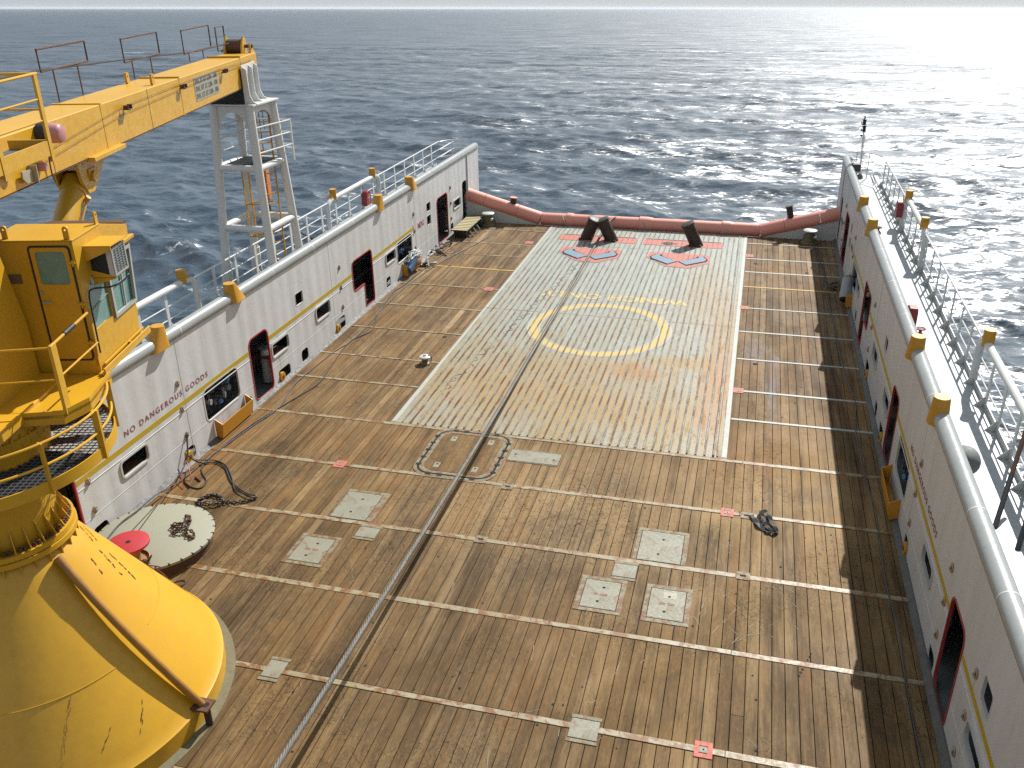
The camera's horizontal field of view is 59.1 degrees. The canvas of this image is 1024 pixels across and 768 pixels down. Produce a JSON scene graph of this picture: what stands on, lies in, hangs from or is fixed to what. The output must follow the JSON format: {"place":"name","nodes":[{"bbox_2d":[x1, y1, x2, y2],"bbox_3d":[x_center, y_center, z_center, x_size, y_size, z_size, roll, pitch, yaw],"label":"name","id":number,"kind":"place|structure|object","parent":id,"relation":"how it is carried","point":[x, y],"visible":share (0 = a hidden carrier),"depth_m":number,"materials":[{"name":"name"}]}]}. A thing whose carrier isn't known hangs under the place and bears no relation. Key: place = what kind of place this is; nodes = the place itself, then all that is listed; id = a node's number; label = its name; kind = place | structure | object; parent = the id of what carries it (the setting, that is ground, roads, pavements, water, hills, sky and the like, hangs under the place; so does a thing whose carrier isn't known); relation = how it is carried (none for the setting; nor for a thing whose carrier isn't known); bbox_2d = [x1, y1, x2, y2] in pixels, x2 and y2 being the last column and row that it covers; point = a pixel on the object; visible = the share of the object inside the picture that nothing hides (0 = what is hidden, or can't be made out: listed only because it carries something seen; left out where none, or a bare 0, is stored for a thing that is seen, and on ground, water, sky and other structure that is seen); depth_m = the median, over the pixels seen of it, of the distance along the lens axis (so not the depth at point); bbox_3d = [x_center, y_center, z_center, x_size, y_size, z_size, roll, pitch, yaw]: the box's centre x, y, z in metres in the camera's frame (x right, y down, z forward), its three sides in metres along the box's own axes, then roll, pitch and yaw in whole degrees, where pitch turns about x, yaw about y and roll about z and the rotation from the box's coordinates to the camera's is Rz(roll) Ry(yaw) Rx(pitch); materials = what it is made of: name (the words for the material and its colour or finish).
{"place":"outdoors","nodes":[
{"label":"outdoors","id":0,"kind":"place"},
{"bbox_2d":[419,354,431,364],"bbox_3d":[-2.767,-0.795,28.703,0.357,0.323,0.357,-17,28,-35],"label":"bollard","id":1,"kind":"object","parent":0,"point":[424,358],"visible":1,"depth_m":28.64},
{"bbox_2d":[0,9,1023,479],"bbox_3d":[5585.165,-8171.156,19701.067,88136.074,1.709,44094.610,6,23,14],"label":"sea","id":2,"kind":"structure","parent":0,"point":[744,115],"depth_m":118.28,"materials":[{"name":"liquid"}]},
{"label":"hull","id":3,"kind":"structure","parent":2,"relation":"on","visible":0},
{"bbox_2d":[50,143,478,532],"bbox_3d":[-7.403,-1.813,28.034,1.798,4.856,40.764,6,26,14],"label":"bulwark","id":4,"kind":"object","parent":3,"relation":"attached to","point":[163,379],"visible":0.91,"depth_m":25.48,"materials":[{"name":"paint"}]},
{"bbox_2d":[122,457,144,475],"bbox_3d":[-9.188,2.153,21.343,0.740,1.283,0.910,6,26,14],"label":"mooring bollard","id":5,"kind":"object","parent":4,"relation":"on","point":[129,464],"visible":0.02,"depth_m":21.36,"materials":[{"name":"metal"}]},
{"bbox_2d":[120,443,150,478],"bbox_3d":[-8.784,1.783,21.050,0.070,0.480,1.060,6,26,14],"label":"window frame","id":6,"kind":"structure","parent":4,"relation":"in","point":[146,445],"depth_m":21.08,"materials":[{"name":"metal"}]},
{"bbox_2d":[131,435,200,530],"bbox_3d":[-7.929,2.518,21.050,0.525,0.873,4.422,-1,23,-2],"label":"hanging sling","id":7,"kind":"object","parent":4,"relation":"hanging from","point":[189,485],"visible":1,"depth_m":22.30,"materials":[{"name":"fabric"}]},
{"bbox_2d":[185,451,193,462],"bbox_3d":[-8.258,1.878,23.157,0.095,0.350,0.299,6,26,14],"label":"fairlead roller","id":8,"kind":"object","parent":4,"relation":"attached to","point":[190,453],"visible":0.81,"depth_m":23.11,"materials":[{"name":"metal"}]},
{"bbox_2d":[204,372,232,416],"bbox_3d":[-8.207,0.271,24.518,0.789,1.700,2.280,6,26,14],"label":"bulwark opening","id":9,"kind":"object","parent":4,"relation":"attached to","point":[214,399],"visible":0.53,"depth_m":24.59,"materials":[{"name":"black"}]},
{"bbox_2d":[203,367,240,420],"bbox_3d":[-7.830,0.258,24.403,0.050,0.960,1.750,6,26,14],"label":"window frame","id":10,"kind":"structure","parent":4,"relation":"in","point":[237,375],"depth_m":24.57,"materials":[{"name":"white paint"}]},
{"bbox_2d":[209,61,302,283],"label":"boom rest tower","id":11,"kind":"structure","parent":4,"relation":"on","point":[248,102],"depth_m":26.58,"materials":[{"name":"white metal"}]},
{"bbox_2d":[251,340,285,382],"bbox_3d":[-7.395,-0.780,27.543,0.740,1.283,0.950,6,26,14],"label":"mooring bollard","id":12,"kind":"object","parent":4,"relation":"attached to","point":[261,353],"visible":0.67,"depth_m":27.29,"materials":[{"name":"metal"}]},
{"bbox_2d":[271,333,289,358],"bbox_3d":[-6.991,-1.159,27.246,0.070,0.500,1.100,6,26,14],"label":"window frame","id":13,"kind":"structure","parent":4,"relation":"in","point":[287,334],"depth_m":27.28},
{"bbox_2d":[279,372,285,381],"bbox_3d":[-6.988,-0.205,27.544,0.095,0.350,0.299,6,26,14],"label":"fairlead roller","id":14,"kind":"object","parent":4,"relation":"attached to","point":[282,376],"visible":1,"depth_m":27.46,"materials":[{"name":"metal"}]},
{"bbox_2d":[295,290,303,306],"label":"window frame","id":15,"kind":"structure","parent":4,"relation":"in","point":[300,290],"depth_m":28.30,"materials":[{"name":"white paint"}]},
{"bbox_2d":[136,139,467,342],"bbox_3d":[-7.590,-3.784,27.715,1.376,1.500,40.743,6,26,14],"label":"guard rail","id":16,"kind":"object","parent":4,"relation":"on","point":[182,277],"visible":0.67,"depth_m":30.31,"materials":[{"name":"metal"}]},
{"bbox_2d":[361,190,370,205],"bbox_3d":[-5.735,-7.341,35.647,0.234,0.560,0.448,6,26,14],"label":"hose box","id":17,"kind":"object","parent":16,"relation":"hanging from","point":[366,197],"visible":1,"depth_m":35.51,"materials":[{"name":"red paint"}]},
{"bbox_2d":[317,311,326,319],"bbox_3d":[-6.645,-2.037,30.122,0.740,1.283,0.960,6,26,14],"label":"mooring bollard","id":18,"kind":"object","parent":4,"relation":"attached to","point":[320,314],"visible":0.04,"depth_m":30.15,"materials":[{"name":"metal"}]},
{"bbox_2d":[315,298,330,322],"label":"window frame","id":19,"kind":"structure","parent":4,"relation":"in","point":[329,302],"depth_m":29.87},
{"bbox_2d":[336,324,340,332],"bbox_3d":[-5.961,-1.889,31.093,0.095,0.350,0.299,6,26,14],"label":"fairlead roller","id":20,"kind":"object","parent":4,"relation":"attached to","point":[338,328],"visible":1,"depth_m":31.00,"materials":[{"name":"metal"}]},
{"bbox_2d":[385,248,395,265],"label":"window frame","id":21,"kind":"structure","parent":4,"relation":"in","point":[394,249],"depth_m":35.12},
{"bbox_2d":[386,238,410,260],"bbox_3d":[-4.708,-5.455,36.577,0.805,1.700,2.280,6,26,14],"label":"hose station","id":22,"kind":"object","parent":4,"relation":"attached to","point":[402,248],"visible":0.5,"depth_m":36.59,"materials":[{"name":"metal"}]},
{"bbox_2d":[396,233,412,263],"bbox_3d":[-4.339,-5.478,36.460,0.050,0.900,1.750,6,26,14],"label":"window frame","id":23,"kind":"structure","parent":4,"relation":"in","point":[409,233],"depth_m":36.60,"materials":[{"name":"white paint"}]},
{"bbox_2d":[403,248,421,266],"bbox_3d":[-4.033,-5.082,37.006,0.451,0.760,1.488,6,26,14],"label":"rope heap","id":24,"kind":"object","parent":4,"relation":"on","point":[417,253],"visible":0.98,"depth_m":36.92,"materials":[{"name":"white fabric"}]},
{"bbox_2d":[453,196,460,209],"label":"window frame","id":25,"kind":"structure","parent":4,"relation":"in","point":[459,197],"depth_m":42.50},
{"bbox_2d":[464,188,842,240],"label":"rail","id":26,"kind":"object","parent":4,"relation":"attached to","point":[506,211],"visible":0.98,"depth_m":42.11,"materials":[{"name":"metal"}]},
{"bbox_2d":[510,196,517,204],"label":"guide pin","id":27,"kind":"object","parent":26,"relation":"attached to","point":[513,200],"visible":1,"depth_m":43.58,"materials":[{"name":"metal"}]},
{"bbox_2d":[785,205,793,218],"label":"guide pin","id":28,"kind":"object","parent":26,"relation":"attached to","point":[790,213],"visible":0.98,"depth_m":40.52,"materials":[{"name":"metal"}]},
{"bbox_2d":[836,155,1023,767],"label":"bulwark","id":29,"kind":"object","parent":3,"relation":"on","point":[942,501],"visible":0.98,"depth_m":17.17,"materials":[{"name":"paint"}]},
{"bbox_2d":[840,214,843,229],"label":"window frame","id":30,"kind":"structure","parent":29,"relation":"in","point":[842,218],"depth_m":38.51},
{"bbox_2d":[839,275,854,302],"bbox_3d":[12.165,-3.444,32.836,0.439,0.914,0.906,10,25,22],"label":"grey pad","id":31,"kind":"object","parent":29,"relation":"on","point":[847,284],"visible":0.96,"depth_m":32.69,"materials":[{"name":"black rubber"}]},
{"bbox_2d":[851,259,857,294],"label":"window frame","id":32,"kind":"structure","parent":29,"relation":"in","point":[854,259],"depth_m":32.64,"materials":[{"name":"white paint"}]},
{"bbox_2d":[852,163,860,174],"bbox_3d":[14.656,-8.957,38.623,0.340,0.920,0.440,6,26,14],"label":"searchlight","id":33,"kind":"object","parent":29,"relation":"on","point":[857,167],"visible":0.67,"depth_m":38.34,"materials":[{"name":"grey metal"}]},
{"bbox_2d":[855,277,859,297],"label":"window frame","id":34,"kind":"structure","parent":29,"relation":"in","point":[857,281],"depth_m":31.18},
{"bbox_2d":[857,116,866,178],"bbox_3d":[15.290,-10.305,39.425,0.405,2.664,0.300,6,26,14],"label":"stern light mast","id":35,"kind":"object","parent":29,"relation":"on","point":[860,175],"visible":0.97,"depth_m":39.32,"materials":[{"name":"white metal"}]},
{"bbox_2d":[858,288,870,321],"bbox_3d":[12.314,-2.869,31.133,0.740,1.282,0.910,6,26,14],"label":"mooring bollard","id":36,"kind":"object","parent":29,"relation":"on","point":[867,307],"visible":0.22,"depth_m":30.93,"materials":[{"name":"metal"}]},
{"bbox_2d":[871,341,878,369],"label":"window frame","id":37,"kind":"structure","parent":29,"relation":"in","point":[874,344],"depth_m":25.91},
{"bbox_2d":[878,432,882,442],"bbox_3d":[9.582,1.415,23.517,0.095,0.350,0.299,6,26,14],"label":"fairlead roller","id":38,"kind":"object","parent":29,"relation":"attached to","point":[880,436],"visible":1,"depth_m":23.41,"materials":[{"name":"metal"}]},
{"bbox_2d":[882,386,889,417],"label":"window frame","id":39,"kind":"structure","parent":29,"relation":"in","point":[885,391],"depth_m":23.33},
{"bbox_2d":[884,335,888,353],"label":"window frame","id":40,"kind":"structure","parent":29,"relation":"in","point":[886,339],"depth_m":24.27,"materials":[{"name":"white paint"}]},
{"bbox_2d":[886,402,903,448],"bbox_3d":[10.041,0.925,23.306,0.740,1.282,0.950,6,26,14],"label":"mooring bollard","id":41,"kind":"object","parent":29,"relation":"attached to","point":[893,416],"visible":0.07,"depth_m":23.22,"materials":[{"name":"metal"}]},
{"bbox_2d":[894,434,909,502],"bbox_3d":[8.802,1.883,20.361,0.050,0.960,1.750,6,26,14],"label":"window frame","id":42,"kind":"structure","parent":29,"relation":"in","point":[899,442],"depth_m":20.70,"materials":[{"name":"white paint"}]},
{"bbox_2d":[901,449,908,479],"bbox_3d":[9.181,1.970,20.292,0.789,1.700,2.280,6,26,14],"label":"hose station","id":43,"kind":"object","parent":29,"relation":"attached to","point":[904,468],"visible":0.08,"depth_m":20.41,"materials":[{"name":"black rubber"}]},
{"bbox_2d":[902,541,907,555],"bbox_3d":[8.312,3.498,19.129,0.095,0.350,0.299,6,26,14],"label":"fairlead roller","id":44,"kind":"object","parent":29,"relation":"attached to","point":[904,547],"visible":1,"depth_m":19.03,"materials":[{"name":"metal"}]},
{"bbox_2d":[908,304,918,325],"bbox_3d":[10.511,-1.759,23.783,0.220,0.600,0.450,6,26,14],"label":"hose box","id":45,"kind":"object","parent":29,"relation":"on","point":[913,309],"visible":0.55,"depth_m":23.54,"materials":[{"name":"red paint"}]},
{"bbox_2d":[916,326,925,334],"bbox_3d":[10.353,-1.236,22.962,0.252,0.396,0.252,6,26,14],"label":"hydrant valve","id":46,"kind":"object","parent":29,"relation":"on","point":[919,328],"visible":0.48,"depth_m":22.89,"materials":[{"name":"red paint"}]},
{"bbox_2d":[920,541,933,588],"bbox_3d":[7.829,3.407,17.012,0.070,0.480,1.060,6,26,14],"label":"window frame","id":47,"kind":"structure","parent":29,"relation":"in","point":[925,548],"depth_m":17.06,"materials":[{"name":"metal"}]},
{"bbox_2d":[851,151,1023,492],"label":"guard rail","id":48,"kind":"object","parent":29,"relation":"on","point":[986,339],"visible":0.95,"depth_m":21.69,"materials":[{"name":"metal"}]},
{"bbox_2d":[894,200,903,217],"bbox_3d":[13.911,-6.299,32.458,0.220,0.560,0.448,6,26,14],"label":"hose box","id":49,"kind":"object","parent":48,"relation":"hanging from","point":[899,209],"visible":1,"depth_m":32.29,"materials":[{"name":"red paint"}]},
{"bbox_2d":[925,561,955,626],"bbox_3d":[8.247,3.858,17.105,0.740,1.282,0.910,6,26,14],"label":"mooring bollard","id":50,"kind":"object","parent":29,"relation":"attached to","point":[929,574],"visible":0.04,"depth_m":17.05,"materials":[{"name":"metal"}]},
{"bbox_2d":[962,445,980,473],"bbox_3d":[8.483,1.478,16.954,0.540,0.650,0.675,6,26,14],"label":"float ball","id":51,"kind":"object","parent":29,"relation":"on","point":[973,457],"visible":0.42,"depth_m":16.68,"materials":[{"name":"metal"}]},
{"bbox_2d":[963,718,982,767],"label":"window frame","id":52,"kind":"structure","parent":29,"relation":"in","point":[968,726],"depth_m":13.27,"materials":[{"name":"metal"}]},
{"bbox_2d":[980,674,992,720],"bbox_3d":[6.703,4.413,12.724,0.050,0.460,0.520,6,26,14],"label":"window frame","id":53,"kind":"structure","parent":29,"relation":"in","point":[986,680],"depth_m":12.89,"materials":[{"name":"white paint"}]},
{"bbox_2d":[993,430,1023,527],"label":"leaning pole","id":54,"kind":"object","parent":29,"relation":"on","point":[1000,509],"visible":0.92,"depth_m":15.85,"materials":[{"name":"metal"}]},
{"bbox_2d":[1015,521,1023,549],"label":"leaning pole","id":55,"kind":"object","parent":29,"relation":"on","point":[1019,543],"visible":1,"depth_m":15.03,"materials":[{"name":"metal"}]},
{"bbox_2d":[0,0,1023,8],"label":"sky","id":56,"kind":"structure","parent":0,"point":[4,4],"materials":[{"name":"white"}]},
{"bbox_2d":[129,222,951,767],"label":"deck","id":57,"kind":"structure","parent":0,"point":[495,650],"depth_m":18.82,"materials":[{"name":"brown wood"}]},
{"bbox_2d":[0,24,271,767],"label":"deck crane","id":58,"kind":"object","parent":57,"relation":"on","point":[112,655],"visible":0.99,"depth_m":14.19,"materials":[{"name":"metal"}]},
{"bbox_2d":[29,248,93,358],"bbox_3d":[-6.970,-1.235,14.064,0.690,1.847,0.150,0,23,1],"label":"cab door","id":59,"kind":"structure","parent":58,"relation":"in","point":[52,267],"depth_m":14.02,"materials":[{"name":"yellow metal"}]},
{"bbox_2d":[108,243,136,317],"bbox_3d":[-6.597,-1.755,15.275,0.071,1.036,0.974,0,23,1],"label":"window frame","id":60,"kind":"structure","parent":58,"relation":"in","point":[127,246],"depth_m":15.45,"materials":[{"name":"metal"}]},
{"bbox_2d":[99,503,215,575],"bbox_3d":[-7.841,3.445,19.866,2.575,0.301,2.584,6,26,14],"label":"round cover","id":61,"kind":"object","parent":57,"relation":"on","point":[169,552],"visible":0.66,"depth_m":19.92,"materials":[{"name":"metal"}]},
{"bbox_2d":[109,530,149,563],"bbox_3d":[-7.904,3.501,18.733,0.840,0.566,0.840,6,26,14],"label":"cable drum","id":62,"kind":"object","parent":61,"relation":"on","point":[134,543],"visible":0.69,"depth_m":18.68,"materials":[{"name":"red paint"}]},
{"bbox_2d":[170,514,195,538],"bbox_3d":[-7.286,3.153,19.944,0.487,0.158,1.011,-10,24,-22],"label":"chain","id":63,"kind":"object","parent":61,"relation":"on","point":[181,524],"visible":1,"depth_m":19.92,"materials":[{"name":"metal"}]},
{"bbox_2d":[140,555,185,586],"bbox_3d":[-7.309,3.882,18.642,1.102,0.544,0.413,6,26,14],"label":"rope tangle","id":64,"kind":"object","parent":57,"relation":"on","point":[146,560],"visible":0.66,"depth_m":18.68,"materials":[{"name":"fabric"}]},
{"bbox_2d":[187,455,255,496],"bbox_3d":[-6.973,2.173,22.425,2.538,0.428,0.701,16,27,34],"label":"deck cable","id":65,"kind":"object","parent":57,"relation":"on","point":[232,482],"visible":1,"depth_m":22.79,"materials":[{"name":"black rubber"}]},
{"bbox_2d":[194,493,257,506],"bbox_3d":[-6.808,2.758,21.468,1.418,0.162,0.519,3,23,6],"label":"chain","id":66,"kind":"object","parent":57,"relation":"on","point":[206,496],"visible":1,"depth_m":21.43,"materials":[{"name":"metal"}]},
{"bbox_2d":[257,656,291,682],"bbox_3d":[-4.308,5.180,16.407,0.390,0.038,0.600,6,26,14],"label":"cover plate","id":67,"kind":"object","parent":57,"relation":"on","point":[274,668],"visible":1,"depth_m":16.38,"materials":[{"name":"paint"}]},
{"bbox_2d":[107,219,495,538],"bbox_3d":[-4.905,-1.987,31.085,1.517,0.534,28.923,6,26,14],"label":"deck cable","id":68,"kind":"object","parent":57,"relation":"on","point":[114,529],"visible":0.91,"depth_m":25.76,"materials":[{"name":"black rubber"}]},
{"bbox_2d":[281,533,341,567],"bbox_3d":[-4.362,3.624,19.728,0.930,0.051,1.110,6,26,14],"label":"deck hatch","id":69,"kind":"object","parent":57,"relation":"on","point":[311,550],"visible":1,"depth_m":19.69,"materials":[{"name":"paint"}]},
{"bbox_2d":[184,236,468,488],"bbox_3d":[-5.012,-2.199,31.971,0.883,0.137,22.633,6,26,14],"label":"deck cable","id":70,"kind":"object","parent":57,"relation":"on","point":[307,390],"visible":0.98,"depth_m":26.84,"materials":[{"name":"black rubber"}]},
{"bbox_2d":[332,460,347,467],"bbox_3d":[-4.383,2.050,23.067,0.290,0.039,0.334,6,26,14],"label":"container socket","id":71,"kind":"object","parent":57,"relation":"on","point":[338,463],"visible":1,"depth_m":23.04,"materials":[{"name":"paint"}]},
{"bbox_2d":[329,489,390,521],"bbox_3d":[-3.573,2.861,21.324,1.080,0.052,1.228,6,26,14],"label":"deck hatch","id":72,"kind":"object","parent":57,"relation":"on","point":[360,505],"visible":1,"depth_m":21.28,"materials":[{"name":"paint"}]},
{"bbox_2d":[352,524,382,541],"bbox_3d":[-3.243,3.341,20.283,0.520,0.038,0.560,6,26,14],"label":"cover plate","id":73,"kind":"object","parent":57,"relation":"on","point":[367,532],"visible":1,"depth_m":20.26,"materials":[{"name":"paint"}]},
{"bbox_2d":[404,255,417,273],"bbox_3d":[-4.138,-4.859,36.687,0.463,0.685,0.816,6,26,14],"label":"blue drum","id":74,"kind":"object","parent":57,"relation":"on","point":[410,266],"visible":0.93,"depth_m":36.50,"materials":[{"name":"plastic"}]},
{"bbox_2d":[419,260,436,266],"bbox_3d":[-3.515,-5.024,37.822,0.640,0.214,0.899,6,26,14],"label":"scrap heap","id":75,"kind":"object","parent":57,"relation":"on","point":[427,263],"visible":0.99,"depth_m":37.80,"materials":[{"name":"metal"}]},
{"bbox_2d":[428,245,446,256],"bbox_3d":[-3.230,-5.772,39.389,0.963,0.225,1.613,6,26,14],"label":"scrap heap","id":76,"kind":"object","parent":57,"relation":"on","point":[437,250],"visible":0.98,"depth_m":39.41,"materials":[{"name":"metal"}]},
{"bbox_2d":[439,240,452,245],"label":"scrap heap","id":77,"kind":"object","parent":57,"relation":"on","point":[446,242],"visible":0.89,"depth_m":40.50,"materials":[{"name":"metal"}]},
{"bbox_2d":[413,429,512,480],"bbox_3d":[-1.236,1.819,23.441,2.170,0.047,2.480,6,26,14],"label":"round cornered hatch","id":78,"kind":"object","parent":57,"relation":"on","point":[445,453],"visible":0.98,"depth_m":23.36,"materials":[{"name":"brown wood"}]},
{"bbox_2d":[451,215,483,237],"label":"boarding step","id":79,"kind":"object","parent":57,"relation":"on","point":[467,226],"visible":1,"depth_m":42.17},
{"bbox_2d":[473,535,487,543],"bbox_3d":[-0.690,3.440,19.980,0.280,0.038,0.260,6,26,14],"label":"lashing slot","id":80,"kind":"object","parent":57,"relation":"on","point":[480,539],"visible":1,"depth_m":19.96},
{"bbox_2d":[481,211,494,226],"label":"capstan","id":81,"kind":"object","parent":57,"relation":"on","point":[488,220],"visible":1,"depth_m":43.31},
{"bbox_2d":[501,483,513,489],"bbox_3d":[-0.106,2.499,21.961,0.280,0.038,0.260,6,26,14],"label":"lashing slot","id":82,"kind":"object","parent":57,"relation":"on","point":[506,486],"visible":1,"depth_m":21.94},
{"bbox_2d":[506,448,562,466],"bbox_3d":[0.577,1.895,23.233,1.350,0.052,0.650,6,26,14],"label":"deck hatch","id":83,"kind":"object","parent":57,"relation":"on","point":[535,457],"visible":1,"depth_m":23.20,"materials":[{"name":"paint"}]},
{"bbox_2d":[391,225,746,458],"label":"steel deck panel","id":84,"kind":"structure","parent":57,"relation":"on","point":[636,348],"depth_m":29.24,"materials":[{"name":"paint"}]},
{"bbox_2d":[272,216,616,767],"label":"towing wire","id":85,"kind":"object","parent":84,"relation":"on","point":[314,706],"visible":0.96,"depth_m":17.36,"materials":[{"name":"metal"}]},
{"bbox_2d":[559,246,621,262],"bbox_3d":[3.278,-5.573,38.980,2.711,0.072,2.052,6,26,14],"label":"shark jaw","id":86,"kind":"object","parent":84,"relation":"on","point":[577,255],"visible":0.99,"depth_m":38.97,"materials":[{"name":"metal"}]},
{"bbox_2d":[559,234,636,243],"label":"pin plate","id":87,"kind":"object","parent":84,"relation":"on","point":[596,238],"visible":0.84,"depth_m":41.13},
{"bbox_2d":[579,215,599,239],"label":"towing pin","id":88,"kind":"object","parent":87,"relation":"on","point":[590,229],"visible":0.98,"depth_m":40.74,"materials":[{"name":"metal"}]},
{"bbox_2d":[597,216,617,241],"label":"towing pin","id":89,"kind":"object","parent":87,"relation":"on","point":[606,229],"visible":0.98,"depth_m":40.52,"materials":[{"name":"metal"}]},
{"bbox_2d":[646,251,710,268],"bbox_3d":[6.954,-5.214,38.087,2.711,0.072,2.052,6,26,14],"label":"shark jaw","id":90,"kind":"object","parent":84,"relation":"on","point":[700,260],"visible":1,"depth_m":38.09,"materials":[{"name":"metal"}]},
{"bbox_2d":[643,238,721,248],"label":"pin plate","id":91,"kind":"object","parent":84,"relation":"on","point":[649,241],"visible":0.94,"depth_m":40.27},
{"bbox_2d":[681,220,702,246],"bbox_3d":[7.937,-6.532,39.803,1.058,1.341,0.620,-1,23,-1],"label":"towing pin","id":92,"kind":"object","parent":91,"relation":"on","point":[691,233],"visible":1,"depth_m":39.60,"materials":[{"name":"metal"}]},
{"bbox_2d":[565,713,601,746],"bbox_3d":[1.196,5.744,15.013,0.520,0.039,0.600,6,26,14],"label":"cover plate","id":93,"kind":"object","parent":57,"relation":"on","point":[586,730],"visible":1,"depth_m":14.98,"materials":[{"name":"paint"}]},
{"bbox_2d":[572,574,627,615],"bbox_3d":[1.784,4.244,18.192,0.940,0.052,1.120,6,26,14],"label":"deck hatch","id":94,"kind":"object","parent":57,"relation":"on","point":[602,595],"visible":1,"depth_m":18.15,"materials":[{"name":"paint"}]},
{"bbox_2d":[610,560,638,581],"bbox_3d":[2.355,3.910,18.875,0.520,0.039,0.620,6,26,14],"label":"cover plate","id":95,"kind":"object","parent":57,"relation":"on","point":[625,571],"visible":1,"depth_m":18.84,"materials":[{"name":"paint"}]},
{"bbox_2d":[632,527,689,565],"bbox_3d":[3.250,3.530,19.661,1.130,0.051,1.218,6,26,14],"label":"deck hatch","id":96,"kind":"object","parent":57,"relation":"on","point":[661,546],"visible":1,"depth_m":19.62,"materials":[{"name":"paint"}]},
{"bbox_2d":[640,583,692,627],"bbox_3d":[3.070,4.372,17.875,0.920,0.052,1.170,6,26,14],"label":"deck hatch","id":97,"kind":"object","parent":57,"relation":"on","point":[666,605],"visible":1,"depth_m":17.83,"materials":[{"name":"paint"}]},
{"bbox_2d":[693,740,712,759],"bbox_3d":[3.087,5.911,14.590,0.290,0.039,0.334,6,26,14],"label":"container socket","id":98,"kind":"object","parent":57,"relation":"on","point":[702,753],"visible":1,"depth_m":14.57,"materials":[{"name":"paint"}]},
{"bbox_2d":[720,508,733,517],"bbox_3d":[4.952,2.963,20.798,0.290,0.040,0.334,6,26,14],"label":"container socket","id":99,"kind":"object","parent":57,"relation":"on","point":[728,513],"visible":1,"depth_m":20.78,"materials":[{"name":"paint"}]},
{"bbox_2d":[733,387,743,393],"bbox_3d":[6.658,0.197,26.622,0.300,0.040,0.345,6,26,14],"label":"container socket","id":100,"kind":"object","parent":57,"relation":"on","point":[738,390],"visible":1,"depth_m":26.60,"materials":[{"name":"paint"}]},
{"bbox_2d":[736,571,749,580],"bbox_3d":[4.768,3.969,18.662,0.280,0.038,0.260,6,26,14],"label":"lashing slot","id":101,"kind":"object","parent":57,"relation":"on","point":[742,575],"visible":1,"depth_m":18.65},
{"bbox_2d":[740,512,752,519],"bbox_3d":[5.370,3.016,20.668,0.280,0.038,0.260,6,26,14],"label":"lashing slot","id":102,"kind":"object","parent":57,"relation":"attached to","point":[745,515],"visible":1,"depth_m":20.65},
{"bbox_2d":[750,509,778,534],"bbox_3d":[5.676,3.098,20.336,0.447,0.150,0.937,-3,23,-6],"label":"heap of chain","id":103,"kind":"object","parent":57,"relation":"on","point":[769,530],"visible":1,"depth_m":20.28,"materials":[{"name":"grey metal"}]},
{"bbox_2d":[800,228,817,245],"bbox_3d":[13.159,-6.522,39.949,0.720,0.630,0.720,6,26,14],"label":"capstan","id":104,"kind":"object","parent":57,"relation":"on","point":[809,236],"visible":1,"depth_m":39.77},
{"bbox_2d":[828,282,837,292],"bbox_3d":[12.254,-3.703,34.495,0.363,0.216,0.925,7,24,17],"label":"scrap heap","id":105,"kind":"object","parent":57,"relation":"on","point":[832,287],"visible":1,"depth_m":34.43,"materials":[{"name":"black metal"}]},
{"bbox_2d":[810,242,924,767],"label":"gutter","id":106,"kind":"object","parent":57,"relation":"on","point":[880,546],"visible":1,"depth_m":18.91,"materials":[{"name":"metal"}]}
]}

